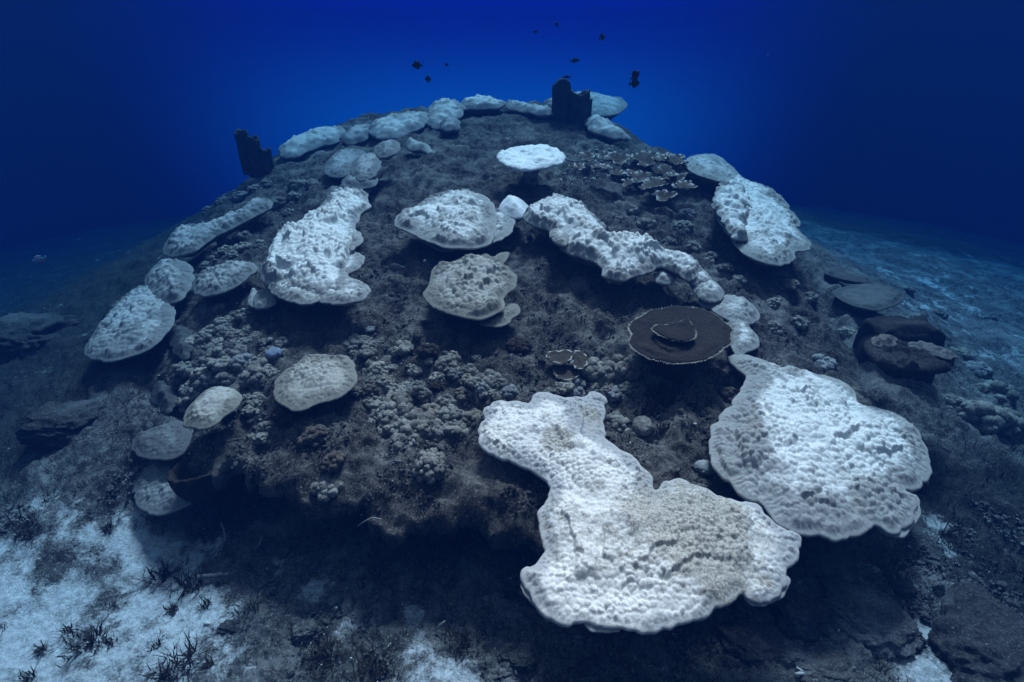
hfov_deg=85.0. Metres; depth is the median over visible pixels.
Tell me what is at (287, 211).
soft coral
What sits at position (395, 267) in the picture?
fish
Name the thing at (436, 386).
lump coral
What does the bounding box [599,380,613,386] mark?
soft coral
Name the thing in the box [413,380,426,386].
soft coral
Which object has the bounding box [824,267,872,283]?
plate coral
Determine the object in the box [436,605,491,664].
seaweed tuft
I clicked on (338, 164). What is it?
plate coral
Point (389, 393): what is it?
soft coral
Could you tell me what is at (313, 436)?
lump coral
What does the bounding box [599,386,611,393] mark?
soft coral
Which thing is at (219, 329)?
soft coral
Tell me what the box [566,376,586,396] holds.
soft coral
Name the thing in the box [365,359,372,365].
soft coral
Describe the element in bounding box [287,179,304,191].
soft coral
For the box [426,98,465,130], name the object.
crest coral
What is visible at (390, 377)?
soft coral
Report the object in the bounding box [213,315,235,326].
soft coral
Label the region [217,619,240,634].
rock
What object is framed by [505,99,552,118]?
crest coral
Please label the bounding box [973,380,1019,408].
soft coral
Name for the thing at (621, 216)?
soft coral
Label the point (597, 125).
crest coral
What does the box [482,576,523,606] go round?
seaweed tuft
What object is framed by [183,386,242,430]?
plate coral
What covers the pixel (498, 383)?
soft coral
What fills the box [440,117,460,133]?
crest coral
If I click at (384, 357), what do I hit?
soft coral
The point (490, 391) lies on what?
soft coral
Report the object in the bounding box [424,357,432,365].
soft coral
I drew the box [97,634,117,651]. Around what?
seaweed tuft
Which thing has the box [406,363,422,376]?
soft coral
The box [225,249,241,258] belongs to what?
soft coral
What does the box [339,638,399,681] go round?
seaweed tuft
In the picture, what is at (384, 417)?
soft coral
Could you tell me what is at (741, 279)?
soft coral
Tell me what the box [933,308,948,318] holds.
soft coral
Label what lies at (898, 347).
rock ledge
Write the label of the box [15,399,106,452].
rock
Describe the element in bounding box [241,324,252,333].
soft coral
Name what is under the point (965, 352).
soft coral
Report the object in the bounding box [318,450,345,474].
lump coral
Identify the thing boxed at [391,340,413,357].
soft coral
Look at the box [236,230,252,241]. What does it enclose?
soft coral
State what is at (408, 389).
soft coral
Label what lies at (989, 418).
lump coral
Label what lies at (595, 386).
soft coral
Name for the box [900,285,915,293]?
soft coral
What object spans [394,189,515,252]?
plate coral
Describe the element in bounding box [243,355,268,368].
soft coral
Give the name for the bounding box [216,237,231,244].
soft coral
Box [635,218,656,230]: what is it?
soft coral
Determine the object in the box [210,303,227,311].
soft coral
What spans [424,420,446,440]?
soft coral
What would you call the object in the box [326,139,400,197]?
shelf coral
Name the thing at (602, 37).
fish
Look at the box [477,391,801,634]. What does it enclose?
plate coral
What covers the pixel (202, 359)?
soft coral
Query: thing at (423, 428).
soft coral
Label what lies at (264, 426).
soft coral
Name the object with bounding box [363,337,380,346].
soft coral
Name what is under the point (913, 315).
soft coral
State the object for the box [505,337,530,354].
lump coral
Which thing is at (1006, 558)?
seaweed
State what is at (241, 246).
soft coral
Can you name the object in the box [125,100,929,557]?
reef mound
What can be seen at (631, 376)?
soft coral
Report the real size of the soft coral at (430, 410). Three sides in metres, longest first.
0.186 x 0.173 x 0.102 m
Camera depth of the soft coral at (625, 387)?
3.34 m
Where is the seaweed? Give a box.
[0,346,1023,681]
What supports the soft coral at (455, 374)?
on the reef mound
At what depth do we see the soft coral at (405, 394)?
3.28 m
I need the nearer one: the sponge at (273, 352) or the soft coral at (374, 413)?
the soft coral at (374, 413)
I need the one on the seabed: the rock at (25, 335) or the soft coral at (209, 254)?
the rock at (25, 335)
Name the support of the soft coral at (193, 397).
on the reef mound
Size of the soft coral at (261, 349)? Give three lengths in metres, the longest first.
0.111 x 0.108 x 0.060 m
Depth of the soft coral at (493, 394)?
3.26 m
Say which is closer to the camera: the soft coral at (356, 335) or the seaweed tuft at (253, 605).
the seaweed tuft at (253, 605)
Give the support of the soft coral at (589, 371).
on the reef mound
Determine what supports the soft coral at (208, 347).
on the reef mound
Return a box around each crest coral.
[277,125,345,160]
[339,124,370,145]
[368,111,428,140]
[405,137,435,153]
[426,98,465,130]
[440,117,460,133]
[461,94,505,114]
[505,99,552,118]
[543,98,551,107]
[584,114,630,142]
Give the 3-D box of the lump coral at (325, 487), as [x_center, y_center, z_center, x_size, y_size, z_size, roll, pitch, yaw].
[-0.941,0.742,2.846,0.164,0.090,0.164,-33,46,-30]
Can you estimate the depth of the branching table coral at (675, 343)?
3.39 m
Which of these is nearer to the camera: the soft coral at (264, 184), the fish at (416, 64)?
the fish at (416, 64)
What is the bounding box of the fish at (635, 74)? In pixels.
[630,70,639,80]
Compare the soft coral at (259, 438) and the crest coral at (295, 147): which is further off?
the crest coral at (295, 147)
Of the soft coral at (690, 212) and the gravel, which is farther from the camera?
the soft coral at (690, 212)
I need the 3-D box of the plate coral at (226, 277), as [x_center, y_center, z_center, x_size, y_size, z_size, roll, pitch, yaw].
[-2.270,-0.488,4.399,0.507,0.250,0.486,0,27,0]
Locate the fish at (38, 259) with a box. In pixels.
[32,255,47,263]
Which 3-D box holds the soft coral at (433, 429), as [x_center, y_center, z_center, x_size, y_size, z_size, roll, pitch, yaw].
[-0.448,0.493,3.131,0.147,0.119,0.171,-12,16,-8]
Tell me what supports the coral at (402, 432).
on the reef mound
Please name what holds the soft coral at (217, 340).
on the reef mound
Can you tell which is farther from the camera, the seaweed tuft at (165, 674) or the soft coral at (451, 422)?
the soft coral at (451, 422)
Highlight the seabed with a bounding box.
[0,153,1023,681]
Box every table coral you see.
[496,144,565,185]
[575,91,627,119]
[627,305,733,384]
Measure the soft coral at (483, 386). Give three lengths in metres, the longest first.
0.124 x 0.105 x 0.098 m
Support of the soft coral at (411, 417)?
on the soft coral
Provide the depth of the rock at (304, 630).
2.67 m
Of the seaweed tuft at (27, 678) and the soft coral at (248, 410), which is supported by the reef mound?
the soft coral at (248, 410)
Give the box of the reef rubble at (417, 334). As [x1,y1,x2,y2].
[159,134,801,517]
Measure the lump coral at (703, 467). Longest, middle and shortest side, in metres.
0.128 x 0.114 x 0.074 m
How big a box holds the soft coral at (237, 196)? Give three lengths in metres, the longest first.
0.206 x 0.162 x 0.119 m
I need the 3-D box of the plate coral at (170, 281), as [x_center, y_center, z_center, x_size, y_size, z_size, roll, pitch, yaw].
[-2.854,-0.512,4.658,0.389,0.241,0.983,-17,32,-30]
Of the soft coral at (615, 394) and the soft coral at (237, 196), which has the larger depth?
the soft coral at (237, 196)
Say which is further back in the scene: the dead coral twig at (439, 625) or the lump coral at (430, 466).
the lump coral at (430, 466)
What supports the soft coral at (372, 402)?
on the reef mound
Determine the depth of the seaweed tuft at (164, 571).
3.01 m
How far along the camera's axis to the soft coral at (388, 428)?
3.06 m
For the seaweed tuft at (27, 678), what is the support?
on the seabed
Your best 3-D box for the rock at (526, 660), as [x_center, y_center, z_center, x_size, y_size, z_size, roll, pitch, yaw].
[0.052,1.476,2.578,0.148,0.090,0.110,0,27,0]
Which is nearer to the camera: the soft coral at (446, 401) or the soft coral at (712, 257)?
the soft coral at (446, 401)
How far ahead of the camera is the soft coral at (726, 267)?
4.53 m
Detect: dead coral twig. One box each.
[196,573,229,579]
[357,517,381,525]
[434,620,445,631]
[794,671,804,676]
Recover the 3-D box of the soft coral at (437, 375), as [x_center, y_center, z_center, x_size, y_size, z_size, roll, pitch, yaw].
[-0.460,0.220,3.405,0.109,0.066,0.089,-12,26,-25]
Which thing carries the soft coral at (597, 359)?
on the reef mound
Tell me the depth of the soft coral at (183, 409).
3.63 m
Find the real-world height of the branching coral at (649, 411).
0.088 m
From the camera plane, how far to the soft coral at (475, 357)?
3.55 m
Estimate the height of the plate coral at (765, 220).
0.564 m
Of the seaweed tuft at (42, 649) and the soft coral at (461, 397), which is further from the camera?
the soft coral at (461, 397)
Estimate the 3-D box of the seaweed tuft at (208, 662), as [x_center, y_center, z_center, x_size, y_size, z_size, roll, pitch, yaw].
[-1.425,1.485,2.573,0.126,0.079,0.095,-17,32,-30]
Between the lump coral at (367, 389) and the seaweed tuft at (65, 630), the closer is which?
the seaweed tuft at (65, 630)
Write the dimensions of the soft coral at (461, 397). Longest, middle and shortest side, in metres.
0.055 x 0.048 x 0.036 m
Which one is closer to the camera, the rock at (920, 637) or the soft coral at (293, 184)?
the rock at (920, 637)
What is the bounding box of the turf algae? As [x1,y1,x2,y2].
[158,135,798,512]
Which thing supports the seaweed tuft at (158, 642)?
on the seabed
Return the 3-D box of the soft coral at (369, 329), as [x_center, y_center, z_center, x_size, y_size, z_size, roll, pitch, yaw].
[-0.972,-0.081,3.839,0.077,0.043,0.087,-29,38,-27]
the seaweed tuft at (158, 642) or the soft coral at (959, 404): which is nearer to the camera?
the seaweed tuft at (158, 642)
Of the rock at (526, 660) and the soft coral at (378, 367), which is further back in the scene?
the soft coral at (378, 367)
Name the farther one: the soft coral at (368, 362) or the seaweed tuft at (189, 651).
the soft coral at (368, 362)
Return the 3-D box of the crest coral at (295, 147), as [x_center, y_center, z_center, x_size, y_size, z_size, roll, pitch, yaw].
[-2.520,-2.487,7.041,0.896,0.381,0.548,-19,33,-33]
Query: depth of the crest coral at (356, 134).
6.79 m
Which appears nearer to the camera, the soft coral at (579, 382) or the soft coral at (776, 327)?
the soft coral at (579, 382)
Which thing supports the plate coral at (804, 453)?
on the reef mound
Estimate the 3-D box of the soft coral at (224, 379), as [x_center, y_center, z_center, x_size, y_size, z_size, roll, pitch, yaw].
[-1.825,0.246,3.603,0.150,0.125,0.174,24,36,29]
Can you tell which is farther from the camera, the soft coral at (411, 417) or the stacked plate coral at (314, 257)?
the stacked plate coral at (314, 257)
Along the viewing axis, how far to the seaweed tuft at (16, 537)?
3.07 m
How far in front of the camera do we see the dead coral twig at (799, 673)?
2.44 m
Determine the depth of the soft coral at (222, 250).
5.09 m
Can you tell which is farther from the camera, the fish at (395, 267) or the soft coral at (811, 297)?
the soft coral at (811, 297)
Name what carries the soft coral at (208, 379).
on the reef mound
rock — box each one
[0,312,78,363]
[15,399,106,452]
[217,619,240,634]
[291,618,317,643]
[507,648,538,674]
[716,619,786,667]
[768,589,833,642]
[779,646,804,667]
[791,644,861,681]
[818,580,922,660]
[888,578,918,598]
[911,627,927,649]
[927,582,1023,681]
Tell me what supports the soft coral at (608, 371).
on the reef mound
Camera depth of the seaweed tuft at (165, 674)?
2.53 m
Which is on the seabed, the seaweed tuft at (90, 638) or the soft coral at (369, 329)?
the seaweed tuft at (90, 638)
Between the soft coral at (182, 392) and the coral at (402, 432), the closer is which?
the coral at (402, 432)
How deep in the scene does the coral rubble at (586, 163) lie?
5.89 m
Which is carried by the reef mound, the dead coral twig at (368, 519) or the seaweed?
the dead coral twig at (368, 519)
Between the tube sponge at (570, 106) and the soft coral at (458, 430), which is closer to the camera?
the soft coral at (458, 430)
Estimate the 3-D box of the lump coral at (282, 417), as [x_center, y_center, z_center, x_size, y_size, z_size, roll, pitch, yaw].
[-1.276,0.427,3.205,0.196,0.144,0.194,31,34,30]
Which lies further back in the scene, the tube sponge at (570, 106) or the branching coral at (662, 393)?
the tube sponge at (570, 106)
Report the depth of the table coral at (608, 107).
8.17 m
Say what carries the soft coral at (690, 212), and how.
on the reef mound
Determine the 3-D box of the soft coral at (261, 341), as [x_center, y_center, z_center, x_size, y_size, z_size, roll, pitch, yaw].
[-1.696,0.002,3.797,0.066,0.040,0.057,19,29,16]
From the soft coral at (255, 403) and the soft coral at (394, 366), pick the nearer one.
the soft coral at (255, 403)
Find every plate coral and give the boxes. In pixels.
[84,285,175,362]
[131,421,192,515]
[144,258,195,304]
[151,381,176,414]
[162,197,273,257]
[168,325,193,360]
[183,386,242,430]
[192,260,257,296]
[247,187,371,309]
[273,354,357,411]
[323,148,365,178]
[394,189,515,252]
[422,252,520,327]
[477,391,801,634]
[684,153,811,266]
[708,354,931,542]
[711,295,759,324]
[724,319,759,354]
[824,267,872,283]
[832,282,904,311]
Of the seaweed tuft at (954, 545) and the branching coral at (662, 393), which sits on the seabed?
the seaweed tuft at (954, 545)
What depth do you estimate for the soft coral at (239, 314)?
4.12 m
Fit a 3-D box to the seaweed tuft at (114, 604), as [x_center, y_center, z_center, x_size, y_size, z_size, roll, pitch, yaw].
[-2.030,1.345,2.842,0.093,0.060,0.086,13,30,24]
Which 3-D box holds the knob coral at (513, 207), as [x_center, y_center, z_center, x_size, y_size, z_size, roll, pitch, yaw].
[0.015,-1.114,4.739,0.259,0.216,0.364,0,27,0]
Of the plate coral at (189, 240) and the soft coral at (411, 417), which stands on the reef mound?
the plate coral at (189, 240)
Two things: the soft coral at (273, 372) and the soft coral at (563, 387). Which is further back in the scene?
the soft coral at (273, 372)
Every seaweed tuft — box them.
[2,495,52,546]
[9,528,28,544]
[17,665,40,681]
[18,525,42,545]
[28,639,58,656]
[47,610,120,667]
[54,620,77,636]
[84,631,108,650]
[95,517,122,535]
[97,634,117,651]
[103,601,118,613]
[129,544,194,592]
[134,629,223,681]
[139,628,165,654]
[145,666,172,681]
[162,554,219,600]
[163,602,178,615]
[191,650,216,674]
[197,593,213,614]
[218,578,282,627]
[287,625,357,681]
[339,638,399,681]
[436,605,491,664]
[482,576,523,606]
[925,516,975,557]
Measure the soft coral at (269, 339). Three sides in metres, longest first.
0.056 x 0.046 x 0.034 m
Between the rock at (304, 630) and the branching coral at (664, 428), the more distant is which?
the branching coral at (664, 428)
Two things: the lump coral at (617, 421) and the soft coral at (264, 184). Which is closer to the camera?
the lump coral at (617, 421)
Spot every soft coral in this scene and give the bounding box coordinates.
[172,361,193,377]
[174,396,192,407]
[178,384,188,396]
[178,406,188,412]
[183,378,204,395]
[184,335,196,346]
[187,394,199,400]
[189,364,215,389]
[193,329,214,344]
[194,344,203,349]
[197,260,208,270]
[198,372,216,386]
[199,354,215,363]
[200,324,215,331]
[201,206,210,214]
[201,343,222,356]
[203,249,220,260]
[204,356,231,372]
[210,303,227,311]
[210,346,222,357]
[211,337,223,343]
[212,323,233,337]
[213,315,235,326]
[213,370,236,386]
[214,196,226,205]
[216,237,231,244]
[216,245,232,254]
[218,340,246,357]
[224,329,242,340]
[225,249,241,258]
[226,329,240,334]
[227,353,253,372]
[229,191,246,202]
[230,366,242,372]
[231,308,250,319]
[232,242,250,251]
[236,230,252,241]
[238,364,268,388]
[239,336,252,344]
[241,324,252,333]
[241,404,259,416]
[242,393,250,400]
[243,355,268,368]
[245,392,266,404]
[246,418,253,423]
[247,184,262,192]
[249,445,256,450]
[250,331,262,337]
[250,399,262,407]
[252,239,265,248]
[252,432,268,444]
[257,338,265,343]
[257,421,272,431]
[258,180,272,188]
[259,347,265,354]
[263,364,274,372]
[266,337,272,342]
[268,368,279,377]
[272,197,286,209]
[274,336,290,348]
[281,348,287,355]
[282,208,293,216]
[285,191,300,200]
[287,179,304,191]
[303,179,317,189]
[341,338,359,350]
[348,333,359,339]
[350,386,362,396]
[357,345,377,358]
[359,335,369,339]
[362,395,381,409]
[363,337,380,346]
[363,372,380,383]
[365,326,374,332]
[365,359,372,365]
[367,361,390,374]
[369,408,378,419]
[375,376,392,386]
[376,409,399,427]
[376,419,399,435]
[377,373,396,383]
[379,354,396,364]
[379,391,414,415]
[384,382,398,391]
[385,389,399,396]
[388,363,398,369]
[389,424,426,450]
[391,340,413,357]
[397,409,427,429]
[398,381,414,390]
[400,390,413,398]
[405,386,411,393]
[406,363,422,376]
[410,385,432,400]
[412,420,429,435]
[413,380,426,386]
[414,402,439,419]
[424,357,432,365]
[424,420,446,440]
[426,419,443,435]
[428,371,444,382]
[434,355,457,374]
[436,393,454,406]
[438,404,462,420]
[444,419,465,425]
[444,422,468,437]
[445,367,464,380]
[447,350,460,361]
[452,386,465,398]
[456,394,465,400]
[457,373,471,384]
[461,363,479,376]
[461,409,481,427]
[465,376,480,388]
[471,354,481,361]
[475,369,500,388]
[476,381,490,392]
[478,391,488,399]
[488,389,498,396]
[491,392,500,398]
[492,378,508,388]
[499,384,518,400]
[545,387,553,393]
[553,380,574,395]
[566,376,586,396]
[579,359,601,382]
[589,357,603,365]
[589,381,600,391]
[597,360,621,382]
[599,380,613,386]
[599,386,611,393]
[607,385,625,401]
[610,354,631,375]
[613,211,627,220]
[619,381,633,395]
[621,366,643,381]
[626,204,642,214]
[626,355,640,362]
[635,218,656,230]
[650,207,673,217]
[661,236,676,245]
[671,220,693,233]
[679,208,695,217]
[686,240,701,253]
[702,251,718,263]
[715,262,734,272]
[732,274,747,285]
[766,297,781,308]
[767,320,783,334]
[783,278,800,291]
[791,315,809,330]
[804,291,819,304]
[837,326,854,337]
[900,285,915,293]
[909,313,929,322]
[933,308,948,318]
[945,394,967,419]
[949,346,975,360]
[964,360,993,378]
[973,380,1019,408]
[977,312,997,321]
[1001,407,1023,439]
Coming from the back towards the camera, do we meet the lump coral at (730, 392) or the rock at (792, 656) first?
the lump coral at (730, 392)
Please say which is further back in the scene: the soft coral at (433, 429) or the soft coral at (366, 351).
the soft coral at (366, 351)
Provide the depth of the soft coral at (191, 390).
3.65 m
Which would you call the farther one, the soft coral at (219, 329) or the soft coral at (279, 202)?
the soft coral at (279, 202)
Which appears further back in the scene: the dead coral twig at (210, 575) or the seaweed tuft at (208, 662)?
the dead coral twig at (210, 575)
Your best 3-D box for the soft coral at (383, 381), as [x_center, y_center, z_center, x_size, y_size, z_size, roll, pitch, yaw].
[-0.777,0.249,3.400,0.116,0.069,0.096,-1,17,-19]
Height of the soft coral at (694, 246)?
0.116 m
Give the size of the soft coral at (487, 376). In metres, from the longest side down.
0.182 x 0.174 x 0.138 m
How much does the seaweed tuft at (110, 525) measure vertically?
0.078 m
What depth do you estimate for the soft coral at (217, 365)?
3.62 m
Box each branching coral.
[629,394,669,418]
[633,379,699,415]
[650,419,673,436]
[713,385,733,400]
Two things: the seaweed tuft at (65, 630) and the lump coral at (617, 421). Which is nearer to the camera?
the seaweed tuft at (65, 630)
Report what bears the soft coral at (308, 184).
on the reef mound
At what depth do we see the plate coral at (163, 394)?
3.67 m
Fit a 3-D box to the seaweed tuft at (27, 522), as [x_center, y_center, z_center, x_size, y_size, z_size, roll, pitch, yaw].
[-2.699,1.005,3.126,0.312,0.179,0.266,19,33,33]
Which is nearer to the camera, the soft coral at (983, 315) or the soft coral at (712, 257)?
the soft coral at (712, 257)
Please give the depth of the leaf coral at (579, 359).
3.41 m
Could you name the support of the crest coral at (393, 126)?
on the reef mound
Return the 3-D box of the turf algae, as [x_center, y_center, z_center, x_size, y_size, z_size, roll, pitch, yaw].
[-0.583,-0.854,5.030,6.635,1.380,5.524,4,27,9]
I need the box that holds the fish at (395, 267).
[384,264,405,271]
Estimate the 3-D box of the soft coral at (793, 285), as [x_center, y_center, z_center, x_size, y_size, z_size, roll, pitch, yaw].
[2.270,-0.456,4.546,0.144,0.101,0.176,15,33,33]
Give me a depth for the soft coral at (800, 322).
4.11 m
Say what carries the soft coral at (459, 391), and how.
on the reef mound
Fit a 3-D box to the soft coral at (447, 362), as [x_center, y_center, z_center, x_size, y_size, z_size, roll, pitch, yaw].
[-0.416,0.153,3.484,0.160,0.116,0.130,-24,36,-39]
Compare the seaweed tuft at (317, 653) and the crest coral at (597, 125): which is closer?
the seaweed tuft at (317, 653)
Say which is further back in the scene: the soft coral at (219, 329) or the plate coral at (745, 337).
the soft coral at (219, 329)
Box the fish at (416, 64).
[412,61,422,69]
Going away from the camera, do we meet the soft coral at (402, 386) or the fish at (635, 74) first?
the soft coral at (402, 386)
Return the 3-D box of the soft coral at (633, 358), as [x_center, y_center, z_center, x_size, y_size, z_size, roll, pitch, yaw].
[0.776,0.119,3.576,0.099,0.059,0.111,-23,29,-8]
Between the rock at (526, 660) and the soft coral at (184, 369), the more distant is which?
the soft coral at (184, 369)
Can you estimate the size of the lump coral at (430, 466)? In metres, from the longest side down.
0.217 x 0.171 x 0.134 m
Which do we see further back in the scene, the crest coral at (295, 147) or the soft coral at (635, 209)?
the crest coral at (295, 147)
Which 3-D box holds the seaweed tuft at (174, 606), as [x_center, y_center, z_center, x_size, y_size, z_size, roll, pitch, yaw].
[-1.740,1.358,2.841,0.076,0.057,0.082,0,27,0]
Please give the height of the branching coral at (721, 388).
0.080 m
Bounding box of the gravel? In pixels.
[0,458,1023,681]
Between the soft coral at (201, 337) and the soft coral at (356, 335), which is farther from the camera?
the soft coral at (201, 337)
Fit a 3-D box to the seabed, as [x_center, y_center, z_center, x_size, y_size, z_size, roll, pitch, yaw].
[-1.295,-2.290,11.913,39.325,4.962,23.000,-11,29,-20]
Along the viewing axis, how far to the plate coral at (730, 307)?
3.82 m
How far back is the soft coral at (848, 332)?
4.38 m
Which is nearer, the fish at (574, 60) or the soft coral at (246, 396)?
the soft coral at (246, 396)
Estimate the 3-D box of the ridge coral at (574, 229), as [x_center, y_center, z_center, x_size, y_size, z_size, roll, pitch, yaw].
[0.752,-0.686,4.247,1.733,0.601,0.786,24,36,39]
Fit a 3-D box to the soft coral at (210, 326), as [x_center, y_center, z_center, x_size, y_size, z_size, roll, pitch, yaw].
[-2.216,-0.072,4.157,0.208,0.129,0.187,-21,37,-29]
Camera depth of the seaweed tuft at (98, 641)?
2.66 m
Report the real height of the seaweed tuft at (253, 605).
0.168 m
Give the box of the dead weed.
[0,478,1022,681]
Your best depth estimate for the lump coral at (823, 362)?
3.83 m
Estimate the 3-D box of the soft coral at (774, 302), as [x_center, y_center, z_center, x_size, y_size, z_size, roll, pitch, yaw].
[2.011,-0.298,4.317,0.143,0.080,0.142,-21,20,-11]
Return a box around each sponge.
[166,454,219,502]
[234,129,274,177]
[265,347,281,358]
[551,78,592,124]
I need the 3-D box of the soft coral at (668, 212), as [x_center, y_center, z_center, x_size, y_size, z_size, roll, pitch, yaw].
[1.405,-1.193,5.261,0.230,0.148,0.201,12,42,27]
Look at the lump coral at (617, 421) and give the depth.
3.16 m
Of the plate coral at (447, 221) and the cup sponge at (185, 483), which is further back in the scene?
the plate coral at (447, 221)
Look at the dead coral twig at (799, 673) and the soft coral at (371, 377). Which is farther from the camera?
the soft coral at (371, 377)
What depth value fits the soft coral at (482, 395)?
3.29 m
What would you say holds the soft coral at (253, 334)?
on the reef mound
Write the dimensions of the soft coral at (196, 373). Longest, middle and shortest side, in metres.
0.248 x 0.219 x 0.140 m
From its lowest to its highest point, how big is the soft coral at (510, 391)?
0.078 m
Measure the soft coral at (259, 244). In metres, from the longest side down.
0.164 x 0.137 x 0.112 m
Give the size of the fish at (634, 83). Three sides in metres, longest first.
0.089 x 0.074 x 0.023 m
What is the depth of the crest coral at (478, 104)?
7.32 m
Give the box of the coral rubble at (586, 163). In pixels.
[554,144,681,203]
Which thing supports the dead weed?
on the seabed
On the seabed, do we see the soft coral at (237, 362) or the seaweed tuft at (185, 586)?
the seaweed tuft at (185, 586)
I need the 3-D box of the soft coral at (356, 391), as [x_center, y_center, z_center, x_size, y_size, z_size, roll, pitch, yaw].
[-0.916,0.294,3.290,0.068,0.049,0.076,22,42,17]
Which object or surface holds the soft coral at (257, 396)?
on the reef mound
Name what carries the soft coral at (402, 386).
on the reef mound
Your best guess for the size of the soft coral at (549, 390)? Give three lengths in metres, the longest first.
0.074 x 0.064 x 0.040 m
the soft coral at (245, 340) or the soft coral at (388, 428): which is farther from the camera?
the soft coral at (245, 340)
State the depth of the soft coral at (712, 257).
4.72 m
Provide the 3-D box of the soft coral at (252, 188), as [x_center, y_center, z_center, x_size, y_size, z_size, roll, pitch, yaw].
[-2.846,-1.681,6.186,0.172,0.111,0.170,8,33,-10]
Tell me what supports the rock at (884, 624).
on the seabed
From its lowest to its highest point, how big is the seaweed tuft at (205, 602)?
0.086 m
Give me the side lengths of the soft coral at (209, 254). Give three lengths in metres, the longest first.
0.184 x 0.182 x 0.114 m
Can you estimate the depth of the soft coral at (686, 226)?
5.08 m
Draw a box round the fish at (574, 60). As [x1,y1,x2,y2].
[569,58,579,62]
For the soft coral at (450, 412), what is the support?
on the soft coral
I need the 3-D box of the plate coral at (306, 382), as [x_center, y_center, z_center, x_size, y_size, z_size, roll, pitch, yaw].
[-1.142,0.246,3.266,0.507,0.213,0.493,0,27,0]
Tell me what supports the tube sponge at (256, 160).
on the reef mound
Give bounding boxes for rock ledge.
[852,314,958,383]
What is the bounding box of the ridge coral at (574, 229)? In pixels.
[523,193,724,310]
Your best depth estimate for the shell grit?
2.81 m
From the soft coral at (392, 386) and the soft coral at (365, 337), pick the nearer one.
the soft coral at (392, 386)
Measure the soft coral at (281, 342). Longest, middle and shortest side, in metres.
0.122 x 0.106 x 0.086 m
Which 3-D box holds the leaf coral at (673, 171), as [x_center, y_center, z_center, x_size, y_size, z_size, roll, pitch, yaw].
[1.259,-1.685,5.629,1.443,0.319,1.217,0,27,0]
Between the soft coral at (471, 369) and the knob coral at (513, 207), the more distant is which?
the knob coral at (513, 207)
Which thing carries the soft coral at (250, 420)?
on the reef mound
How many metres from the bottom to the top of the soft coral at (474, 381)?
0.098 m
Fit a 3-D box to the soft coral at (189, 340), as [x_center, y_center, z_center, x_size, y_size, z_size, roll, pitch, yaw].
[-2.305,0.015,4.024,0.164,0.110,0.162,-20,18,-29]
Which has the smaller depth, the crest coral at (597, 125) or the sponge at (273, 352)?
the sponge at (273, 352)
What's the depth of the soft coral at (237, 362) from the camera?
3.60 m
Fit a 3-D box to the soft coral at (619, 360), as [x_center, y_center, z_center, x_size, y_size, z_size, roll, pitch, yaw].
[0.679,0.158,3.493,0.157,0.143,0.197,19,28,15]
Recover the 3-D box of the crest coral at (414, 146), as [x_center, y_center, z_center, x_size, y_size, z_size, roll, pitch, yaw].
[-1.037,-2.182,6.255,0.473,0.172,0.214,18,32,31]
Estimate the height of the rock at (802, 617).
0.232 m
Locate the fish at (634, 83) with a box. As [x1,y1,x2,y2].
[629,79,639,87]
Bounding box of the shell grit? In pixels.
[1,143,1006,681]
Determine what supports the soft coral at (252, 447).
on the reef mound
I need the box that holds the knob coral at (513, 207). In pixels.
[499,195,528,223]
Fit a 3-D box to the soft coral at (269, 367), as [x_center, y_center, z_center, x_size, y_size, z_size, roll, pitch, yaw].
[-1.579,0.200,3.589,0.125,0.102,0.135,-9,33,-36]
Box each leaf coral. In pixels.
[545,349,588,379]
[568,150,697,202]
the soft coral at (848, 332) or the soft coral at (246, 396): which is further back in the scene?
the soft coral at (848, 332)
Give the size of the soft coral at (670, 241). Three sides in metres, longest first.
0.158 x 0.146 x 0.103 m
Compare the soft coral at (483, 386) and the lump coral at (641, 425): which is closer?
the lump coral at (641, 425)
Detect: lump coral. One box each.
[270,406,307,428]
[295,424,329,449]
[310,473,343,501]
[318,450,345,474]
[362,384,379,396]
[412,447,446,484]
[416,344,439,358]
[427,380,445,391]
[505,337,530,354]
[606,411,631,433]
[632,416,652,435]
[694,460,715,475]
[719,386,739,403]
[811,353,837,370]
[962,399,1017,435]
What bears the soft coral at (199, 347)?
on the reef mound
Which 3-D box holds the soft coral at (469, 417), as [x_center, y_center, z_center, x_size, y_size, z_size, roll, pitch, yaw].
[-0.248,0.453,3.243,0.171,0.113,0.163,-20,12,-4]
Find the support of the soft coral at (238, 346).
on the reef mound
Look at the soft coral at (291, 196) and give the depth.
5.78 m
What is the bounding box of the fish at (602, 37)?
[599,33,604,40]
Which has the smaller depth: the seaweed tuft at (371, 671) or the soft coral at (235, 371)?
the seaweed tuft at (371, 671)
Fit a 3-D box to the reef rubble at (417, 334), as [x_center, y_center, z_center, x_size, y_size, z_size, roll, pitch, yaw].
[-0.363,-0.844,4.961,6.488,1.358,5.662,0,27,0]
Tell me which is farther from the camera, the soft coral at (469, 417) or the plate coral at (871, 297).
the plate coral at (871, 297)
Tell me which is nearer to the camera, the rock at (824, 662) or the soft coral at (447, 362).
the rock at (824, 662)
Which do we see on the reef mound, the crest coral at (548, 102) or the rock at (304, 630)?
the crest coral at (548, 102)
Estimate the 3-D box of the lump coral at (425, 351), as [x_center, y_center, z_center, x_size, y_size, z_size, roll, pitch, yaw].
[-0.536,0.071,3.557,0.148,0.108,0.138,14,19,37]
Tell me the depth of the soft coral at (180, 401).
3.63 m
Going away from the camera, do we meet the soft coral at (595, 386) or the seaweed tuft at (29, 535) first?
the seaweed tuft at (29, 535)
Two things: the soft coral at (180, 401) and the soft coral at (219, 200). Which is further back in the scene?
the soft coral at (219, 200)

